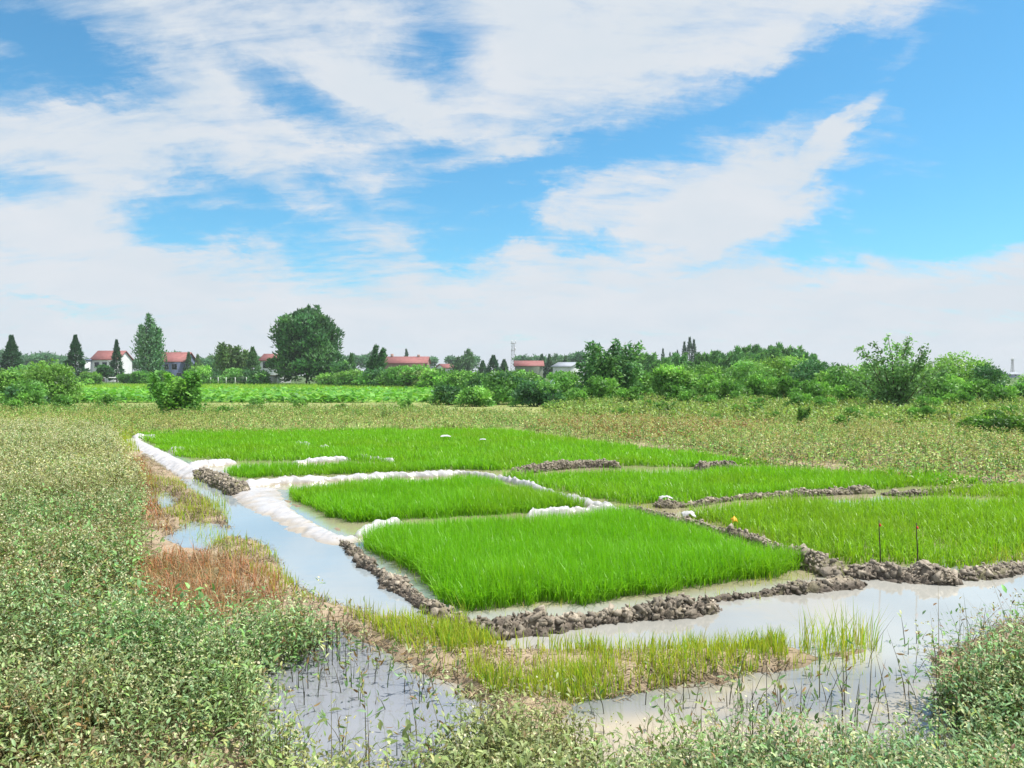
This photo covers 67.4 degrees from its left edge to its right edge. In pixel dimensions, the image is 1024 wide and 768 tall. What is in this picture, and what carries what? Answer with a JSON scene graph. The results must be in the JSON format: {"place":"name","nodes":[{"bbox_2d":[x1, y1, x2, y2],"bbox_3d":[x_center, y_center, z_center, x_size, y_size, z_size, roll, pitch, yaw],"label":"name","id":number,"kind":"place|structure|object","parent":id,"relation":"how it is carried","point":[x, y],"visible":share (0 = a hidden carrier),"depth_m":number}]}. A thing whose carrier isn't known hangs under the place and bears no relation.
{"place":"outdoors","nodes":[
{"label":"outdoors","id":0,"kind":"place"},
{"bbox_2d":[0,375,1023,767],"bbox_3d":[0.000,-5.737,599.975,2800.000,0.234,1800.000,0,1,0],"label":"ground","id":1,"kind":"structure","parent":0,"point":[526,655],"depth_m":5.22},
{"bbox_2d":[0,334,23,371],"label":"redwood tree","id":2,"kind":"object","parent":1,"relation":"on","point":[11,350],"visible":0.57,"depth_m":149.28},
{"bbox_2d":[0,367,30,400],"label":"bush","id":3,"kind":"object","parent":1,"relation":"on","point":[9,376],"visible":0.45,"depth_m":47.42},
{"bbox_2d":[0,378,52,404],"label":"bush","id":4,"kind":"object","parent":1,"relation":"on","point":[28,386],"visible":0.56,"depth_m":43.49},
{"bbox_2d":[17,391,47,408],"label":"bush","id":5,"kind":"object","parent":1,"relation":"on","point":[34,397],"visible":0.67,"depth_m":37.95},
{"bbox_2d":[14,358,91,403],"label":"bush","id":6,"kind":"object","parent":1,"relation":"on","point":[52,377],"visible":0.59,"depth_m":45.71},
{"bbox_2d":[63,334,89,380],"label":"redwood tree","id":7,"kind":"object","parent":1,"relation":"on","point":[75,348],"visible":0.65,"depth_m":149.41},
{"bbox_2d":[0,416,154,491],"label":"field weeds","id":8,"kind":"object","parent":1,"relation":"on","point":[88,437],"visible":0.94,"depth_m":15.25},
{"bbox_2d":[78,370,104,385],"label":"bush","id":9,"kind":"object","parent":1,"relation":"on","point":[93,378],"visible":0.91,"depth_m":119.61},
{"bbox_2d":[76,351,133,381],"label":"village house","id":10,"kind":"structure","parent":1,"relation":"on","point":[97,358],"depth_m":185.81},
{"bbox_2d":[108,339,124,381],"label":"redwood tree","id":11,"kind":"object","parent":1,"relation":"on","point":[115,361],"visible":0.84,"depth_m":174.51},
{"bbox_2d":[112,425,151,452],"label":"short grass","id":12,"kind":"structure","parent":1,"relation":"on","point":[125,435],"depth_m":19.67},
{"bbox_2d":[127,370,151,384],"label":"bush","id":13,"kind":"object","parent":1,"relation":"on","point":[140,377],"visible":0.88,"depth_m":127.21},
{"bbox_2d":[129,313,168,373],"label":"poplar tree","id":14,"kind":"object","parent":1,"relation":"on","point":[151,355],"visible":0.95,"depth_m":139.31},
{"bbox_2d":[119,452,181,535],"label":"dead grass","id":15,"kind":"structure","parent":1,"relation":"on","point":[148,506],"depth_m":9.89},
{"bbox_2d":[126,438,198,478],"bbox_3d":[-7.824,1.546,16.962,5.404,0.205,7.599,0,1,0],"label":"plastic film","id":16,"kind":"object","parent":1,"relation":"on","point":[179,467],"visible":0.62,"depth_m":15.21},
{"bbox_2d":[0,464,326,633],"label":"bank weeds","id":17,"kind":"object","parent":1,"relation":"on","point":[10,488],"visible":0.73,"depth_m":6.73},
{"bbox_2d":[146,369,206,415],"bbox_3d":[-13.687,0.466,31.402,2.216,2.151,2.490,0,1,0],"label":"bush","id":18,"kind":"object","parent":1,"relation":"on","point":[184,393],"visible":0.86,"depth_m":31.01},
{"bbox_2d":[160,352,195,377],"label":"village house","id":19,"kind":"structure","parent":1,"relation":"on","point":[175,364],"depth_m":179.98},
{"bbox_2d":[184,362,216,384],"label":"bush","id":20,"kind":"object","parent":1,"relation":"on","point":[205,372],"visible":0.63,"depth_m":125.45},
{"bbox_2d":[124,538,301,625],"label":"dead grass","id":21,"kind":"structure","parent":1,"relation":"on","point":[235,577],"depth_m":6.36},
{"bbox_2d":[190,458,236,467],"bbox_3d":[-5.905,1.578,15.086,0.866,0.188,1.043,0,1,0],"label":"plastic film","id":22,"kind":"object","parent":1,"relation":"on","point":[206,463],"visible":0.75,"depth_m":15.14},
{"bbox_2d":[192,467,250,495],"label":"mud bank","id":23,"kind":"structure","parent":1,"relation":"on","point":[211,478],"depth_m":12.14},
{"bbox_2d":[208,341,260,379],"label":"willow tree","id":24,"kind":"object","parent":1,"relation":"on","point":[228,356],"visible":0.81,"depth_m":138.76},
{"bbox_2d":[217,367,252,384],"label":"bush","id":25,"kind":"object","parent":1,"relation":"on","point":[240,374],"visible":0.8,"depth_m":128.72},
{"bbox_2d":[144,481,330,615],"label":"dead stalks","id":26,"kind":"object","parent":1,"relation":"on","point":[213,527],"visible":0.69,"depth_m":9.36},
{"bbox_2d":[143,473,335,605],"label":"short grass","id":27,"kind":"structure","parent":1,"relation":"on","point":[225,535],"depth_m":8.64},
{"bbox_2d":[74,382,416,391],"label":"meadow grass","id":28,"kind":"structure","parent":1,"relation":"on","point":[207,386],"depth_m":103.67},
{"bbox_2d":[243,346,261,373],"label":"slender tree","id":29,"kind":"object","parent":1,"relation":"on","point":[253,361],"visible":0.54,"depth_m":137.49},
{"bbox_2d":[0,385,509,402],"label":"crop leaves","id":30,"kind":"object","parent":1,"relation":"on","point":[325,394],"visible":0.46,"depth_m":51.93},
{"bbox_2d":[246,369,271,384],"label":"bush","id":31,"kind":"object","parent":1,"relation":"on","point":[257,376],"visible":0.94,"depth_m":125.09},
{"bbox_2d":[0,395,536,420],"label":"green weeds","id":32,"kind":"object","parent":1,"relation":"on","point":[266,406],"visible":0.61,"depth_m":31.49},
{"bbox_2d":[232,487,359,544],"bbox_3d":[-3.050,1.672,10.135,3.086,0.124,4.276,0,1,0],"label":"plastic film","id":33,"kind":"object","parent":1,"relation":"on","point":[262,501],"visible":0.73,"depth_m":9.76},
{"bbox_2d":[264,303,347,383],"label":"broadleaf tree","id":34,"kind":"object","parent":1,"relation":"on","point":[307,339],"visible":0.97,"depth_m":126.45},
{"bbox_2d":[312,371,347,385],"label":"shrub","id":35,"kind":"object","parent":1,"relation":"on","point":[327,379],"visible":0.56,"depth_m":110.84},
{"bbox_2d":[332,368,369,386],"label":"shrub","id":36,"kind":"object","parent":1,"relation":"on","point":[348,377],"visible":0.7,"depth_m":106.77},
{"bbox_2d":[351,367,393,386],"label":"shrub","id":37,"kind":"object","parent":1,"relation":"on","point":[368,376],"visible":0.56,"depth_m":103.61},
{"bbox_2d":[363,344,388,370],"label":"dark tree","id":38,"kind":"object","parent":1,"relation":"on","point":[376,359],"visible":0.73,"depth_m":119.06},
{"bbox_2d":[372,365,414,387],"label":"shrub","id":39,"kind":"object","parent":1,"relation":"on","point":[391,373],"visible":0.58,"depth_m":101.22},
{"bbox_2d":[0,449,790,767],"bbox_3d":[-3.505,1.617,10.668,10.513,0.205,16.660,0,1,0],"label":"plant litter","id":40,"kind":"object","parent":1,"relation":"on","point":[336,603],"visible":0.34,"depth_m":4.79},
{"bbox_2d":[343,597,458,674],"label":"short grass","id":41,"kind":"structure","parent":1,"relation":"on","point":[427,631],"depth_m":5.17},
{"bbox_2d":[338,540,469,623],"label":"mud bank","id":42,"kind":"structure","parent":1,"relation":"on","point":[400,585],"depth_m":6.39},
{"bbox_2d":[385,354,430,370],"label":"long house","id":43,"kind":"structure","parent":1,"relation":"on","point":[395,361],"depth_m":216.26},
{"bbox_2d":[394,364,429,387],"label":"shrub","id":44,"kind":"object","parent":1,"relation":"on","point":[411,375],"visible":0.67,"depth_m":96.94},
{"bbox_2d":[246,469,616,507],"bbox_3d":[-1.438,1.616,11.979,5.852,0.189,3.816,0,1,0],"label":"plastic film","id":45,"kind":"object","parent":1,"relation":"on","point":[262,482],"visible":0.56,"depth_m":12.89},
{"bbox_2d":[414,366,450,389],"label":"shrub","id":46,"kind":"object","parent":1,"relation":"on","point":[426,377],"visible":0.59,"depth_m":79.19},
{"bbox_2d":[426,384,461,404],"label":"shrub","id":47,"kind":"object","parent":1,"relation":"on","point":[446,394],"visible":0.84,"depth_m":43.47},
{"bbox_2d":[431,369,477,390],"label":"shrub","id":48,"kind":"object","parent":1,"relation":"on","point":[452,378],"visible":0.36,"depth_m":61.27},
{"bbox_2d":[449,348,477,373],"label":"feathery tree","id":49,"kind":"object","parent":1,"relation":"on","point":[460,363],"visible":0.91,"depth_m":209.42},
{"bbox_2d":[453,385,496,406],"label":"shrub","id":50,"kind":"object","parent":1,"relation":"on","point":[476,396],"visible":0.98,"depth_m":41.54},
{"bbox_2d":[454,369,499,400],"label":"shrub","id":51,"kind":"object","parent":1,"relation":"on","point":[471,381],"visible":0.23,"depth_m":49.52},
{"bbox_2d":[480,369,529,404],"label":"shrub","id":52,"kind":"object","parent":1,"relation":"on","point":[500,384],"visible":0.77,"depth_m":44.28},
{"bbox_2d":[0,477,1023,767],"bbox_3d":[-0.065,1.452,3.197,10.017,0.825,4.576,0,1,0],"label":"foreground weeds","id":53,"kind":"object","parent":1,"relation":"on","point":[172,658],"visible":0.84,"depth_m":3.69},
{"bbox_2d":[0,403,1023,487],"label":"dry weeds","id":54,"kind":"object","parent":1,"relation":"on","point":[856,437],"visible":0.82,"depth_m":21.18},
{"bbox_2d":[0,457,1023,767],"bbox_3d":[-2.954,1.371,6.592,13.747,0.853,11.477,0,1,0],"label":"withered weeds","id":55,"kind":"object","parent":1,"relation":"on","point":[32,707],"visible":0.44,"depth_m":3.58},
{"bbox_2d":[514,361,543,379],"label":"village house","id":56,"kind":"structure","parent":1,"relation":"on","point":[535,366],"depth_m":189.97},
{"bbox_2d":[506,379,566,406],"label":"shrub","id":57,"kind":"object","parent":1,"relation":"on","point":[537,393],"visible":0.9,"depth_m":40.37},
{"bbox_2d":[509,458,621,476],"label":"mud bank","id":58,"kind":"structure","parent":1,"relation":"on","point":[561,464],"depth_m":14.58},
{"bbox_2d":[546,370,587,392],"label":"shrub","id":59,"kind":"object","parent":1,"relation":"on","point":[567,380],"visible":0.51,"depth_m":49.11},
{"bbox_2d":[551,362,584,381],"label":"village house","id":60,"kind":"structure","parent":1,"relation":"on","point":[564,366],"depth_m":170.97},
{"bbox_2d":[525,503,615,519],"bbox_3d":[0.770,1.642,9.781,1.276,0.192,0.694,0,1,0],"label":"plastic film","id":61,"kind":"object","parent":1,"relation":"on","point":[546,510],"visible":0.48,"depth_m":9.82},
{"bbox_2d":[562,388,590,407],"bbox_3d":[3.326,0.775,39.377,1.728,1.187,1.614,-1,1,-42],"label":"bush","id":62,"kind":"object","parent":1,"relation":"on","point":[575,393],"visible":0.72,"depth_m":39.14},
{"bbox_2d":[459,592,722,639],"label":"mud bank","id":63,"kind":"structure","parent":1,"relation":"on","point":[539,621],"depth_m":5.52},
{"bbox_2d":[584,375,619,400],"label":"bush","id":64,"kind":"object","parent":1,"relation":"on","point":[601,387],"visible":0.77,"depth_m":42.76},
{"bbox_2d":[574,338,645,395],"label":"dark tree","id":65,"kind":"object","parent":1,"relation":"on","point":[616,362],"visible":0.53,"depth_m":46.07},
{"bbox_2d":[431,611,797,703],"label":"short grass","id":66,"kind":"structure","parent":1,"relation":"on","point":[471,635],"depth_m":4.61},
{"bbox_2d":[615,386,644,404],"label":"bush","id":67,"kind":"object","parent":1,"relation":"on","point":[632,392],"visible":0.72,"depth_m":39.02},
{"bbox_2d":[632,370,659,398],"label":"bush","id":68,"kind":"object","parent":1,"relation":"on","point":[645,378],"visible":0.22,"depth_m":48.32},
{"bbox_2d":[520,409,789,443],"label":"russet weeds","id":69,"kind":"object","parent":1,"relation":"on","point":[630,427],"visible":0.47,"depth_m":23.35},
{"bbox_2d":[658,382,685,400],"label":"bush","id":70,"kind":"object","parent":1,"relation":"on","point":[672,390],"visible":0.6,"depth_m":41.48},
{"bbox_2d":[649,363,703,400],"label":"bush","id":71,"kind":"object","parent":1,"relation":"on","point":[684,377],"visible":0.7,"depth_m":42.39},
{"bbox_2d":[686,371,721,396],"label":"bush","id":72,"kind":"object","parent":1,"relation":"on","point":[708,379],"visible":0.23,"depth_m":45.93},
{"bbox_2d":[625,505,786,550],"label":"mud bank","id":73,"kind":"structure","parent":1,"relation":"on","point":[731,529],"depth_m":8.56},
{"bbox_2d":[689,361,736,388],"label":"shrub","id":74,"kind":"object","parent":1,"relation":"on","point":[703,368],"visible":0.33,"depth_m":54.29},
{"bbox_2d":[692,460,737,470],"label":"mud bank","id":75,"kind":"structure","parent":1,"relation":"on","point":[701,465],"depth_m":14.52},
{"bbox_2d":[707,379,744,400],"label":"bush","id":76,"kind":"object","parent":1,"relation":"on","point":[727,387],"visible":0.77,"depth_m":42.13},
{"bbox_2d":[720,345,752,381],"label":"tree","id":77,"kind":"object","parent":1,"relation":"on","point":[735,357],"visible":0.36,"depth_m":93.72},
{"bbox_2d":[502,461,980,503],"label":"rice seedlings","id":78,"kind":"object","parent":1,"relation":"on","point":[636,486],"visible":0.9,"depth_m":12.28},
{"bbox_2d":[723,357,782,384],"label":"shrub","id":79,"kind":"object","parent":1,"relation":"on","point":[741,371],"visible":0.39,"depth_m":57.32},
{"bbox_2d":[738,371,772,398],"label":"bush","id":80,"kind":"object","parent":1,"relation":"on","point":[755,382],"visible":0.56,"depth_m":45.76},
{"bbox_2d":[653,484,875,508],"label":"mud bank","id":81,"kind":"structure","parent":1,"relation":"on","point":[668,503],"depth_m":11.15},
{"bbox_2d":[745,344,786,364],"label":"tree","id":82,"kind":"object","parent":1,"relation":"on","point":[775,351],"visible":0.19,"depth_m":99.16},
{"bbox_2d":[533,391,1023,427],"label":"green weeds","id":83,"kind":"object","parent":1,"relation":"on","point":[723,407],"visible":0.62,"depth_m":30.01},
{"bbox_2d":[753,354,811,380],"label":"shrub","id":84,"kind":"object","parent":1,"relation":"on","point":[786,364],"visible":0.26,"depth_m":59.16},
{"bbox_2d":[763,375,802,399],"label":"bush","id":85,"kind":"object","parent":1,"relation":"on","point":[789,386],"visible":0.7,"depth_m":42.80},
{"bbox_2d":[708,574,867,601],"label":"mud bank","id":86,"kind":"structure","parent":1,"relation":"on","point":[799,587],"depth_m":6.34},
{"bbox_2d":[782,391,812,409],"bbox_3d":[12.730,0.868,34.200,1.529,1.124,1.637,0,1,-18],"label":"bush","id":87,"kind":"object","parent":1,"relation":"on","point":[796,397],"visible":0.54,"depth_m":34.01},
{"bbox_2d":[785,358,840,389],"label":"shrub","id":88,"kind":"object","parent":1,"relation":"on","point":[804,372],"visible":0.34,"depth_m":51.40},
{"bbox_2d":[798,379,832,403],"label":"bush","id":89,"kind":"object","parent":1,"relation":"on","point":[814,388],"visible":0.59,"depth_m":40.22},
{"bbox_2d":[788,543,847,577],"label":"mud bank","id":90,"kind":"structure","parent":1,"relation":"on","point":[818,563],"depth_m":6.98},
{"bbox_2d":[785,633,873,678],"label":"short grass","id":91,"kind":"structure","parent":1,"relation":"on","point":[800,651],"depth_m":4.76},
{"bbox_2d":[813,363,870,395],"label":"shrub","id":92,"kind":"object","parent":1,"relation":"on","point":[831,373],"visible":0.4,"depth_m":47.37},
{"bbox_2d":[831,382,867,406],"bbox_3d":[17.255,0.632,39.171,2.054,1.510,2.200,0,1,-15],"label":"bush","id":93,"kind":"object","parent":1,"relation":"on","point":[845,392],"visible":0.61,"depth_m":38.98},
{"bbox_2d":[683,487,1023,568],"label":"rice seedlings","id":94,"kind":"object","parent":1,"relation":"on","point":[837,524],"visible":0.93,"depth_m":8.64},
{"bbox_2d":[836,333,949,406],"bbox_3d":[17.441,-0.396,34.757,4.829,3.850,4.535,0,1,0],"label":"sapling","id":95,"kind":"object","parent":1,"relation":"on","point":[897,386],"visible":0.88,"depth_m":34.69},
{"bbox_2d":[842,558,963,585],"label":"mud bank","id":96,"kind":"structure","parent":1,"relation":"on","point":[924,572],"depth_m":6.69},
{"bbox_2d":[907,405,937,421],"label":"bush","id":97,"kind":"object","parent":1,"relation":"on","point":[927,408],"visible":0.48,"depth_m":26.34},
{"bbox_2d":[880,484,972,496],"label":"mud bank","id":98,"kind":"structure","parent":1,"relation":"on","point":[915,492],"depth_m":11.41},
{"bbox_2d":[911,395,943,410],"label":"bush","id":99,"kind":"object","parent":1,"relation":"on","point":[926,400],"visible":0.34,"depth_m":31.10},
{"bbox_2d":[916,378,959,404],"bbox_3d":[21.667,0.534,39.255,2.514,1.726,2.347,0,1,8],"label":"bush","id":100,"kind":"object","parent":1,"relation":"on","point":[943,390],"visible":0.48,"depth_m":38.80},
{"bbox_2d":[943,391,976,407],"bbox_3d":[19.879,0.870,34.020,1.529,1.124,1.638,0,1,27],"label":"bush","id":101,"kind":"object","parent":1,"relation":"on","point":[966,396],"visible":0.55,"depth_m":33.94},
{"bbox_2d":[925,350,1007,382],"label":"shrub","id":102,"kind":"object","parent":1,"relation":"on","point":[960,368],"visible":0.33,"depth_m":51.31},
{"bbox_2d":[914,613,1023,681],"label":"weeds","id":103,"kind":"object","parent":1,"relation":"on","point":[952,656],"visible":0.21,"depth_m":4.95},
{"bbox_2d":[957,378,992,400],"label":"bush","id":104,"kind":"object","parent":1,"relation":"on","point":[980,385],"visible":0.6,"depth_m":40.82},
{"bbox_2d":[955,413,995,433],"bbox_3d":[13.145,1.214,21.587,1.276,0.753,1.254,0,1,0],"label":"bush","id":105,"kind":"object","parent":1,"relation":"on","point":[976,421],"visible":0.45,"depth_m":21.55},
{"bbox_2d":[961,363,1015,387],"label":"shrub","id":106,"kind":"object","parent":1,"relation":"on","point":[979,372],"visible":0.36,"depth_m":49.35},
{"bbox_2d":[958,560,1023,581],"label":"mud bank","id":107,"kind":"structure","parent":1,"relation":"on","point":[1004,569],"depth_m":6.81},
{"bbox_2d":[961,536,1023,567],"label":"short grass","id":108,"kind":"structure","parent":1,"relation":"on","point":[1002,557],"depth_m":7.35},
{"bbox_2d":[979,383,1018,404],"bbox_3d":[24.285,0.663,38.240,1.993,1.466,2.135,0,1,-13],"label":"bush","id":109,"kind":"object","parent":1,"relation":"on","point":[998,390],"visible":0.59,"depth_m":37.92},
{"bbox_2d":[985,413,1023,435],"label":"bush","id":110,"kind":"object","parent":1,"relation":"on","point":[1009,421],"visible":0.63,"depth_m":20.77},
{"bbox_2d":[0,0,1023,374],"label":"sky","id":111,"kind":"structure","parent":0,"point":[441,178]},
{"bbox_2d":[141,432,1023,767],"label":"water","id":112,"kind":"structure","parent":0,"point":[335,570],"depth_m":5.29},
{"bbox_2d":[292,456,350,463],"bbox_3d":[-3.895,1.573,15.724,1.143,0.181,0.721,0,1,0],"label":"plastic film","id":113,"kind":"object","parent":112,"relation":"on","point":[328,459],"visible":0.56,"depth_m":15.73},
{"bbox_2d":[232,592,465,767],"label":"drowned stems","id":114,"kind":"object","parent":112,"relation":"in","point":[338,655],"visible":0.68,"depth_m":4.42},
{"bbox_2d":[219,456,500,477],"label":"rice seedlings","id":115,"kind":"object","parent":112,"relation":"on","point":[254,470],"visible":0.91,"depth_m":14.15},
{"bbox_2d":[283,472,588,522],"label":"rice seedlings","id":116,"kind":"object","parent":112,"relation":"on","point":[370,500],"visible":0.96,"depth_m":10.31},
{"bbox_2d":[132,424,778,470],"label":"rice seedlings","id":117,"kind":"object","parent":112,"relation":"on","point":[463,444],"visible":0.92,"depth_m":17.89},
{"bbox_2d":[353,501,807,610],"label":"rice seedlings","id":118,"kind":"object","parent":112,"relation":"on","point":[604,555],"visible":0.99,"depth_m":6.94},
{"bbox_2d":[562,607,1007,767],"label":"drowned stems","id":119,"kind":"object","parent":112,"relation":"in","point":[721,676],"visible":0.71,"depth_m":4.08},
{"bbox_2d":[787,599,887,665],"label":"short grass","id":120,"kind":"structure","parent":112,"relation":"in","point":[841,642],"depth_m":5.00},
{"bbox_2d":[921,478,1023,498],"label":"rice seedlings","id":121,"kind":"object","parent":112,"relation":"on","point":[999,490],"visible":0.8,"depth_m":11.49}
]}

